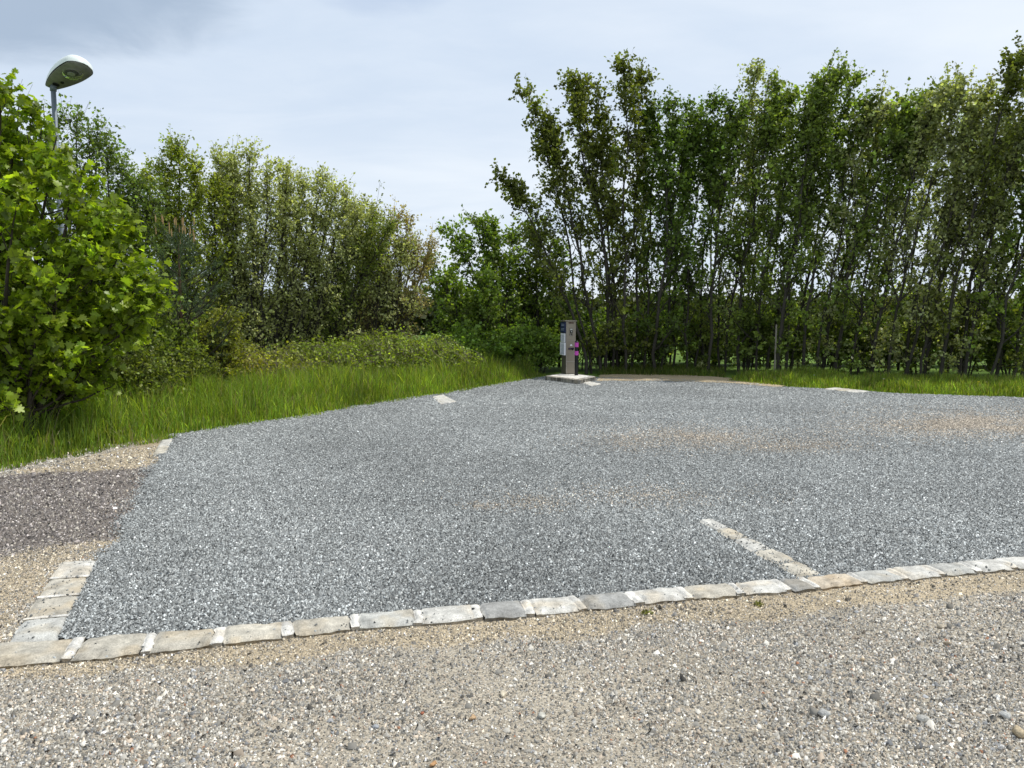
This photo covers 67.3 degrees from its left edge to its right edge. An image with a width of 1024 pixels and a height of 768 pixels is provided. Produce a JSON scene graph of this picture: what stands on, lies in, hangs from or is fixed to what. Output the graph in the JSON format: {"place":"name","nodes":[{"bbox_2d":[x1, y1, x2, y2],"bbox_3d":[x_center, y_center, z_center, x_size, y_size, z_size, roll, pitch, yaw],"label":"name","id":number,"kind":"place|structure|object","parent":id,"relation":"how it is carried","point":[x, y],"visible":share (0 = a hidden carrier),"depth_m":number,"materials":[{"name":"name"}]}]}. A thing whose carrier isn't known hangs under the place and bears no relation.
{"place":"outdoors","nodes":[
{"label":"outdoors","id":0,"kind":"place"},
{"bbox_2d":[0,347,548,470],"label":"tall grass","id":1,"kind":"structure","parent":0,"point":[214,404],"depth_m":11.41,"materials":[{"name":"green plant"}]},
{"bbox_2d":[0,439,1023,767],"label":"gravel track","id":2,"kind":"structure","parent":0,"point":[498,683],"depth_m":3.31,"materials":[{"name":"beige gravel"}]},
{"bbox_2d":[2,325,1021,464],"bbox_3d":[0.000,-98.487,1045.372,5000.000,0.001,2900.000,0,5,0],"label":"ground","id":3,"kind":"structure","parent":0,"point":[731,369],"depth_m":21.42,"materials":[{"name":"green plant"}]},
{"bbox_2d":[10,561,95,641],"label":"stone kerb","id":4,"kind":"structure","parent":3,"relation":"on","point":[56,620],"depth_m":4.13,"materials":[{"name":"beige stone"}]},
{"bbox_2d":[28,94,85,265],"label":"sapling","id":5,"kind":"object","parent":3,"relation":"on","point":[48,208],"visible":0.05,"depth_m":13.11,"materials":[{"name":"green plant"}]},
{"bbox_2d":[45,55,92,234],"bbox_3d":[-6.304,-2.046,11.123,0.832,5.152,0.398,3,6,27],"label":"street lamp","id":6,"kind":"object","parent":3,"relation":"on","point":[67,71],"visible":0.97,"depth_m":10.88,"materials":[{"name":"grey metal"}]},
{"bbox_2d":[46,93,122,323],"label":"sapling","id":7,"kind":"object","parent":3,"relation":"on","point":[77,128],"visible":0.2,"depth_m":13.24,"materials":[{"name":"green plant"}]},
{"bbox_2d":[0,68,177,444],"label":"maple","id":8,"kind":"object","parent":3,"relation":"on","point":[54,315],"visible":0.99,"depth_m":9.03,"materials":[{"name":"green plant"}]},
{"bbox_2d":[69,106,142,276],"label":"sapling","id":9,"kind":"object","parent":3,"relation":"on","point":[109,159],"visible":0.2,"depth_m":13.56,"materials":[{"name":"green plant"}]},
{"bbox_2d":[72,336,195,407],"bbox_3d":[-5.779,-0.001,11.656,1.943,1.486,2.043,0,5,0],"label":"shrub","id":10,"kind":"object","parent":3,"relation":"on","point":[143,364],"visible":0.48,"depth_m":11.31,"materials":[{"name":"green plant"}]},
{"bbox_2d":[105,162,175,342],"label":"sapling","id":11,"kind":"object","parent":3,"relation":"on","point":[146,214],"visible":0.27,"depth_m":14.19,"materials":[{"name":"green plant"}]},
{"bbox_2d":[95,143,186,315],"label":"sapling","id":12,"kind":"object","parent":3,"relation":"on","point":[128,186],"visible":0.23,"depth_m":13.93,"materials":[{"name":"green plant"}]},
{"bbox_2d":[94,279,219,381],"bbox_3d":[-5.895,-0.651,12.284,1.921,2.206,2.233,0,5,0],"label":"shrub","id":13,"kind":"object","parent":3,"relation":"on","point":[156,333],"visible":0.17,"depth_m":12.36,"materials":[{"name":"green plant"}]},
{"bbox_2d":[153,438,171,455],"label":"stone kerb","id":14,"kind":"structure","parent":3,"relation":"on","point":[161,448],"depth_m":8.91,"materials":[{"name":"beige stone"}]},
{"bbox_2d":[115,335,231,389],"bbox_3d":[-5.741,-0.166,12.502,2.069,1.384,1.700,0,5,0],"label":"shrub","id":15,"kind":"object","parent":3,"relation":"on","point":[189,360],"visible":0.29,"depth_m":12.46,"materials":[{"name":"green plant"}]},
{"bbox_2d":[141,123,226,355],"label":"tree","id":16,"kind":"object","parent":3,"relation":"on","point":[179,207],"visible":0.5,"depth_m":15.10,"materials":[{"name":"green plant"}]},
{"bbox_2d":[130,152,249,332],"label":"tree","id":17,"kind":"object","parent":3,"relation":"on","point":[215,252],"visible":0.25,"depth_m":15.64,"materials":[{"name":"green plant"}]},
{"bbox_2d":[142,214,243,357],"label":"young pine","id":18,"kind":"object","parent":3,"relation":"on","point":[181,287],"visible":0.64,"depth_m":13.12,"materials":[{"name":"green plant"}]},
{"bbox_2d":[174,317,260,375],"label":"shrub","id":19,"kind":"object","parent":3,"relation":"on","point":[231,348],"visible":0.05,"depth_m":14.56,"materials":[{"name":"green plant"}]},
{"bbox_2d":[178,302,257,383],"bbox_3d":[-5.298,-0.592,13.838,1.415,1.789,1.450,3,6,32],"label":"shrub","id":20,"kind":"object","parent":3,"relation":"on","point":[233,340],"visible":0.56,"depth_m":13.70,"materials":[{"name":"green plant"}]},
{"bbox_2d":[185,182,269,328],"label":"tree","id":21,"kind":"object","parent":3,"relation":"on","point":[204,223],"visible":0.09,"depth_m":17.29,"materials":[{"name":"green plant"}]},
{"bbox_2d":[202,135,277,351],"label":"tree","id":22,"kind":"object","parent":3,"relation":"on","point":[231,166],"visible":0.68,"depth_m":16.00,"materials":[{"name":"green plant"}]},
{"bbox_2d":[194,177,306,348],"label":"tree","id":23,"kind":"object","parent":3,"relation":"on","point":[295,322],"visible":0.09,"depth_m":16.69,"materials":[{"name":"green plant"}]},
{"bbox_2d":[210,349,294,384],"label":"bramble","id":24,"kind":"object","parent":3,"relation":"on","point":[253,361],"visible":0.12,"depth_m":14.01,"materials":[{"name":"green plant"}]},
{"bbox_2d":[222,134,301,352],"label":"tree","id":25,"kind":"object","parent":3,"relation":"on","point":[259,267],"visible":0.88,"depth_m":16.02,"materials":[{"name":"green plant"}]},
{"bbox_2d":[244,157,317,351],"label":"tree","id":26,"kind":"object","parent":3,"relation":"on","point":[296,213],"visible":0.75,"depth_m":16.46,"materials":[{"name":"green plant"}]},
{"bbox_2d":[231,341,332,380],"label":"bramble","id":27,"kind":"object","parent":3,"relation":"on","point":[279,359],"visible":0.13,"depth_m":14.76,"materials":[{"name":"green plant"}]},
{"bbox_2d":[253,161,350,356],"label":"tree","id":28,"kind":"object","parent":3,"relation":"on","point":[317,220],"visible":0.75,"depth_m":16.55,"materials":[{"name":"green plant"}]},
{"bbox_2d":[273,172,376,345],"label":"tree","id":29,"kind":"object","parent":3,"relation":"on","point":[324,287],"visible":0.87,"depth_m":16.81,"materials":[{"name":"green plant"}]},
{"bbox_2d":[254,331,415,375],"bbox_3d":[-3.931,-0.535,16.258,3.898,1.180,2.921,-1,6,-15],"label":"bramble","id":30,"kind":"object","parent":3,"relation":"on","point":[333,350],"visible":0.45,"depth_m":15.88,"materials":[{"name":"green plant"}]},
{"bbox_2d":[296,180,404,345],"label":"tree","id":31,"kind":"object","parent":3,"relation":"on","point":[390,230],"visible":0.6,"depth_m":17.26,"materials":[{"name":"green plant"}]},
{"bbox_2d":[324,193,394,345],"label":"tree","id":32,"kind":"object","parent":3,"relation":"on","point":[356,315],"visible":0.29,"depth_m":17.72,"materials":[{"name":"green plant"}]},
{"bbox_2d":[349,195,421,337],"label":"tree","id":33,"kind":"object","parent":3,"relation":"on","point":[406,220],"visible":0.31,"depth_m":18.10,"materials":[{"name":"green plant"}]},
{"bbox_2d":[355,204,429,340],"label":"tree","id":34,"kind":"object","parent":3,"relation":"on","point":[387,300],"visible":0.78,"depth_m":17.93,"materials":[{"name":"green plant"}]},
{"bbox_2d":[315,324,471,372],"bbox_3d":[-2.816,-0.675,16.992,3.603,1.304,3.051,4,7,35],"label":"bramble","id":35,"kind":"object","parent":3,"relation":"on","point":[408,348],"visible":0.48,"depth_m":16.59,"materials":[{"name":"green plant"}]},
{"bbox_2d":[369,218,443,341],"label":"tree","id":36,"kind":"object","parent":3,"relation":"on","point":[422,275],"visible":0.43,"depth_m":18.52,"materials":[{"name":"green plant"}]},
{"bbox_2d":[394,332,488,375],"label":"bramble","id":37,"kind":"object","parent":3,"relation":"on","point":[463,353],"visible":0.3,"depth_m":17.24,"materials":[{"name":"green plant"}]},
{"bbox_2d":[424,315,491,361],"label":"shrub","id":38,"kind":"object","parent":3,"relation":"on","point":[470,339],"visible":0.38,"depth_m":18.29,"materials":[{"name":"green plant"}]},
{"bbox_2d":[412,250,510,344],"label":"bushy tree","id":39,"kind":"object","parent":3,"relation":"on","point":[475,307],"visible":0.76,"depth_m":19.55,"materials":[{"name":"green plant"}]},
{"bbox_2d":[434,204,538,336],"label":"bushy tree","id":40,"kind":"object","parent":3,"relation":"on","point":[489,231],"visible":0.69,"depth_m":20.54,"materials":[{"name":"green plant"}]},
{"bbox_2d":[481,320,540,371],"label":"shrub","id":41,"kind":"object","parent":3,"relation":"on","point":[502,350],"visible":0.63,"depth_m":19.08,"materials":[{"name":"green plant"}]},
{"bbox_2d":[0,557,1023,668],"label":"stone kerb","id":42,"kind":"structure","parent":3,"relation":"on","point":[81,649],"depth_m":3.98,"materials":[{"name":"grey stone"}]},
{"bbox_2d":[9,519,1016,665],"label":"spilled chips","id":43,"kind":"object","parent":42,"relation":"on","point":[737,533],"visible":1,"depth_m":4.55,"materials":[{"name":"stone"}]},
{"bbox_2d":[498,312,560,372],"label":"shrub","id":44,"kind":"object","parent":3,"relation":"on","point":[546,350],"visible":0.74,"depth_m":19.35,"materials":[{"name":"green plant"}]},
{"bbox_2d":[495,213,579,367],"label":"bushy tree","id":45,"kind":"object","parent":3,"relation":"on","point":[532,299],"visible":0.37,"depth_m":21.18,"materials":[{"name":"green plant"}]},
{"bbox_2d":[484,72,614,373],"bbox_3d":[1.017,-3.914,19.019,3.029,7.412,2.151,-4,7,-36],"label":"slim tree","id":46,"kind":"object","parent":3,"relation":"on","point":[519,196],"visible":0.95,"depth_m":18.96,"materials":[{"name":"green plant"}]},
{"bbox_2d":[546,373,595,383],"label":"pillar plinth","id":47,"kind":"structure","parent":3,"relation":"on","point":[573,378],"depth_m":17.13,"materials":[{"name":"concrete"}]},
{"bbox_2d":[560,320,576,373],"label":"service pillar","id":48,"kind":"structure","parent":47,"relation":"on","point":[568,338],"depth_m":17.82,"materials":[{"name":"metal"}]},
{"bbox_2d":[539,293,619,369],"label":"shrub","id":49,"kind":"object","parent":3,"relation":"on","point":[586,322],"visible":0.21,"depth_m":20.65,"materials":[{"name":"green plant"}]},
{"bbox_2d":[527,67,637,370],"bbox_3d":[1.871,-4.093,19.323,2.893,7.714,1.538,-2,6,-24],"label":"slim tree","id":50,"kind":"object","parent":3,"relation":"on","point":[575,109],"visible":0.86,"depth_m":19.16,"materials":[{"name":"green plant"}]},
{"bbox_2d":[154,282,1022,334],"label":"hedge","id":51,"kind":"object","parent":3,"relation":"on","point":[596,307],"visible":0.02,"depth_m":50.81,"materials":[{"name":"green plant"}]},
{"bbox_2d":[556,70,639,368],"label":"slim tree","id":52,"kind":"object","parent":3,"relation":"on","point":[598,121],"visible":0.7,"depth_m":19.46,"materials":[{"name":"green plant"}]},
{"bbox_2d":[591,140,631,321],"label":"slim tree","id":53,"kind":"object","parent":3,"relation":"on","point":[612,180],"visible":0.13,"depth_m":21.88,"materials":[{"name":"green plant"}]},
{"bbox_2d":[584,312,639,368],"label":"shrub","id":54,"kind":"object","parent":3,"relation":"on","point":[620,351],"visible":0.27,"depth_m":20.48,"materials":[{"name":"green plant"}]},
{"bbox_2d":[593,47,671,369],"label":"slim tree","id":55,"kind":"object","parent":3,"relation":"on","point":[637,144],"visible":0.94,"depth_m":19.16,"materials":[{"name":"green plant"}]},
{"bbox_2d":[625,126,673,354],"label":"slim tree","id":56,"kind":"object","parent":3,"relation":"on","point":[638,240],"visible":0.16,"depth_m":21.49,"materials":[{"name":"green plant"}]},
{"bbox_2d":[627,90,679,367],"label":"slim tree","id":57,"kind":"object","parent":3,"relation":"on","point":[654,124],"visible":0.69,"depth_m":19.45,"materials":[{"name":"green plant"}]},
{"bbox_2d":[630,298,689,365],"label":"shrub","id":58,"kind":"object","parent":3,"relation":"on","point":[651,336],"visible":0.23,"depth_m":20.63,"materials":[{"name":"green plant"}]},
{"bbox_2d":[631,85,705,370],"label":"slim tree","id":59,"kind":"object","parent":3,"relation":"on","point":[681,145],"visible":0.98,"depth_m":19.14,"materials":[{"name":"green plant"}]},
{"bbox_2d":[650,154,701,365],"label":"slim tree","id":60,"kind":"object","parent":3,"relation":"on","point":[670,359],"visible":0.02,"depth_m":21.89,"materials":[{"name":"green plant"}]},
{"bbox_2d":[642,95,714,367],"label":"slim tree","id":61,"kind":"object","parent":3,"relation":"on","point":[700,108],"visible":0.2,"depth_m":20.06,"materials":[{"name":"green plant"}]},
{"bbox_2d":[668,298,729,364],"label":"shrub","id":62,"kind":"object","parent":3,"relation":"on","point":[705,328],"visible":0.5,"depth_m":20.58,"materials":[{"name":"green plant"}]},
{"bbox_2d":[659,84,744,369],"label":"slim tree","id":63,"kind":"object","parent":3,"relation":"on","point":[708,146],"visible":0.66,"depth_m":19.50,"materials":[{"name":"green plant"}]},
{"bbox_2d":[676,319,736,365],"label":"shrub","id":64,"kind":"object","parent":3,"relation":"on","point":[712,357],"visible":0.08,"depth_m":22.39,"materials":[{"name":"green plant"}]},
{"bbox_2d":[696,117,734,353],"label":"slim tree","id":65,"kind":"object","parent":3,"relation":"on","point":[710,240],"visible":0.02,"depth_m":21.65,"materials":[{"name":"green plant"}]},
{"bbox_2d":[674,95,761,370],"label":"slim tree","id":66,"kind":"object","parent":3,"relation":"on","point":[734,138],"visible":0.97,"depth_m":19.00,"materials":[{"name":"green plant"}]},
{"bbox_2d":[686,57,791,370],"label":"slim tree","id":67,"kind":"object","parent":3,"relation":"on","point":[756,74],"visible":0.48,"depth_m":19.62,"materials":[{"name":"green plant"}]},
{"bbox_2d":[723,129,770,366],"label":"slim tree","id":68,"kind":"object","parent":3,"relation":"on","point":[756,269],"visible":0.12,"depth_m":21.35,"materials":[{"name":"green plant"}]},
{"bbox_2d":[723,305,786,371],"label":"shrub","id":69,"kind":"object","parent":3,"relation":"on","point":[763,330],"visible":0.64,"depth_m":19.55,"materials":[{"name":"green plant"}]},
{"bbox_2d":[713,69,801,373],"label":"slim tree","id":70,"kind":"object","parent":3,"relation":"on","point":[772,129],"visible":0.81,"depth_m":19.12,"materials":[{"name":"green plant"}]},
{"bbox_2d":[714,95,820,372],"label":"slim tree","id":71,"kind":"object","parent":3,"relation":"on","point":[767,220],"visible":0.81,"depth_m":18.94,"materials":[{"name":"green plant"}]},
{"bbox_2d":[750,108,801,368],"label":"slim tree","id":72,"kind":"object","parent":3,"relation":"on","point":[787,221],"visible":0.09,"depth_m":20.92,"materials":[{"name":"green plant"}]},
{"bbox_2d":[758,311,820,369],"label":"shrub","id":73,"kind":"object","parent":3,"relation":"on","point":[798,353],"visible":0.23,"depth_m":19.95,"materials":[{"name":"green plant"}]},
{"bbox_2d":[747,47,840,370],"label":"slim tree","id":74,"kind":"object","parent":3,"relation":"on","point":[818,94],"visible":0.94,"depth_m":18.45,"materials":[{"name":"green plant"}]},
{"bbox_2d":[780,119,830,368],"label":"slim tree","id":75,"kind":"object","parent":3,"relation":"on","point":[804,261],"visible":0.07,"depth_m":20.97,"materials":[{"name":"green plant"}]},
{"bbox_2d":[765,50,875,369],"bbox_3d":[7.565,-4.148,19.192,2.424,7.851,1.936,-5,7,-40],"label":"slim tree","id":76,"kind":"object","parent":3,"relation":"on","point":[855,77],"visible":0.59,"depth_m":18.85,"materials":[{"name":"green plant"}]},
{"bbox_2d":[773,84,885,366],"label":"slim tree","id":77,"kind":"object","parent":3,"relation":"on","point":[834,165],"visible":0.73,"depth_m":18.40,"materials":[{"name":"green plant"}]},
{"bbox_2d":[794,289,869,371],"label":"shrub","id":78,"kind":"object","parent":3,"relation":"on","point":[834,327],"visible":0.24,"depth_m":20.11,"materials":[{"name":"green plant"}]},
{"bbox_2d":[811,130,883,368],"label":"slim tree","id":79,"kind":"object","parent":3,"relation":"on","point":[849,245],"visible":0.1,"depth_m":20.97,"materials":[{"name":"green plant"}]},
{"bbox_2d":[794,69,903,369],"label":"slim tree","id":80,"kind":"object","parent":3,"relation":"on","point":[880,110],"visible":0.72,"depth_m":18.40,"materials":[{"name":"green plant"}]},
{"bbox_2d":[831,315,913,371],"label":"shrub","id":81,"kind":"object","parent":3,"relation":"on","point":[865,342],"visible":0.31,"depth_m":19.61,"materials":[{"name":"green plant"}]},
{"bbox_2d":[727,363,1023,397],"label":"short grass","id":82,"kind":"structure","parent":3,"relation":"on","point":[894,382],"depth_m":15.80,"materials":[{"name":"green plant"}]},
{"bbox_2d":[826,77,925,369],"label":"slim tree","id":83,"kind":"object","parent":3,"relation":"on","point":[891,131],"visible":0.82,"depth_m":18.10,"materials":[{"name":"green plant"}]},
{"bbox_2d":[812,76,947,374],"bbox_3d":[8.828,-3.765,18.415,3.123,7.241,2.446,0,5,0],"label":"slim tree","id":84,"kind":"object","parent":3,"relation":"on","point":[861,288],"visible":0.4,"depth_m":18.22,"materials":[{"name":"green plant"}]},
{"bbox_2d":[856,100,908,338],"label":"slim tree","id":85,"kind":"object","parent":3,"relation":"on","point":[887,255],"visible":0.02,"depth_m":20.93,"materials":[{"name":"green plant"}]},
{"bbox_2d":[844,62,967,374],"bbox_3d":[9.280,-3.746,18.174,2.309,7.250,2.254,4,7,33],"label":"slim tree","id":86,"kind":"object","parent":3,"relation":"on","point":[933,108],"visible":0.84,"depth_m":17.96,"materials":[{"name":"green plant"}]},
{"bbox_2d":[878,284,954,374],"bbox_3d":[10.270,-1.388,19.324,1.987,2.357,2.288,0,5,0],"label":"shrub","id":87,"kind":"object","parent":3,"relation":"on","point":[920,342],"visible":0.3,"depth_m":19.11,"materials":[{"name":"green plant"}]},
{"bbox_2d":[890,155,947,370],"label":"slim tree","id":88,"kind":"object","parent":3,"relation":"on","point":[911,269],"visible":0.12,"depth_m":20.33,"materials":[{"name":"green plant"}]},
{"bbox_2d":[868,61,984,374],"bbox_3d":[9.500,-3.701,17.645,2.200,7.255,1.866,0,5,0],"label":"slim tree","id":89,"kind":"object","parent":3,"relation":"on","point":[949,106],"visible":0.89,"depth_m":17.50,"materials":[{"name":"green plant"}]},
{"bbox_2d":[918,111,963,369],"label":"slim tree","id":90,"kind":"object","parent":3,"relation":"on","point":[949,291],"visible":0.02,"depth_m":20.61,"materials":[{"name":"green plant"}]},
{"bbox_2d":[883,73,1004,374],"bbox_3d":[9.924,-3.609,17.650,2.335,7.081,2.683,3,6,25],"label":"slim tree","id":91,"kind":"object","parent":3,"relation":"on","point":[974,109],"visible":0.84,"depth_m":17.31,"materials":[{"name":"green plant"}]},
{"bbox_2d":[897,95,1021,374],"bbox_3d":[10.255,-3.341,17.771,2.158,6.509,1.818,0,5,0],"label":"slim tree","id":92,"kind":"object","parent":3,"relation":"on","point":[989,128],"visible":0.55,"depth_m":17.43,"materials":[{"name":"green plant"}]},
{"bbox_2d":[919,30,1023,375],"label":"slim tree","id":93,"kind":"object","parent":3,"relation":"on","point":[1012,81],"visible":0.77,"depth_m":16.93,"materials":[{"name":"green plant"}]},
{"bbox_2d":[932,300,1013,376],"bbox_3d":[11.141,-1.196,18.752,1.605,2.056,1.800,-4,7,-36],"label":"shrub","id":94,"kind":"object","parent":3,"relation":"on","point":[978,326],"visible":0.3,"depth_m":18.62,"materials":[{"name":"green plant"}]},
{"bbox_2d":[936,90,1023,377],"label":"slim tree","id":95,"kind":"object","parent":3,"relation":"on","point":[1001,211],"visible":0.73,"depth_m":17.25,"materials":[{"name":"green plant"}]},
{"bbox_2d":[945,115,1017,370],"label":"slim tree","id":96,"kind":"object","parent":3,"relation":"on","point":[979,239],"visible":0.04,"depth_m":20.11,"materials":[{"name":"green plant"}]},
{"bbox_2d":[965,158,1023,377],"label":"slim tree","id":97,"kind":"object","parent":3,"relation":"on","point":[1005,311],"visible":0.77,"depth_m":17.18,"materials":[{"name":"green plant"}]},
{"bbox_2d":[971,299,1023,376],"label":"shrub","id":98,"kind":"object","parent":3,"relation":"on","point":[991,355],"visible":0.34,"depth_m":18.38,"materials":[{"name":"green plant"}]},
{"bbox_2d":[988,178,1023,377],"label":"slim tree","id":99,"kind":"object","parent":3,"relation":"on","point":[1016,357],"visible":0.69,"depth_m":17.46,"materials":[{"name":"green plant"}]},
{"bbox_2d":[0,0,1023,302],"label":"sky","id":100,"kind":"structure","parent":0,"point":[410,96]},
{"bbox_2d":[58,375,1023,638],"bbox_3d":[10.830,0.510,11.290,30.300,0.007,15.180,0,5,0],"label":"gravel bay","id":101,"kind":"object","parent":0,"point":[532,505],"visible":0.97,"depth_m":6.57,"materials":[{"name":"grey gravel"}]},
{"bbox_2d":[597,374,784,386],"bbox_3d":[4.028,-0.114,17.724,4.357,0.007,2.415,2,6,21],"label":"sand strip","id":102,"kind":"object","parent":101,"relation":"on","point":[627,377],"visible":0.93,"depth_m":17.87,"materials":[{"name":"beige sand"}]},
{"bbox_2d":[700,519,819,577],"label":"stone kerb","id":103,"kind":"structure","parent":101,"relation":"on","point":[751,546],"depth_m":5.00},
{"bbox_2d":[597,361,726,377],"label":"sparse grass","id":104,"kind":"structure","parent":0,"point":[693,370],"depth_m":19.30,"materials":[{"name":"green plant"}]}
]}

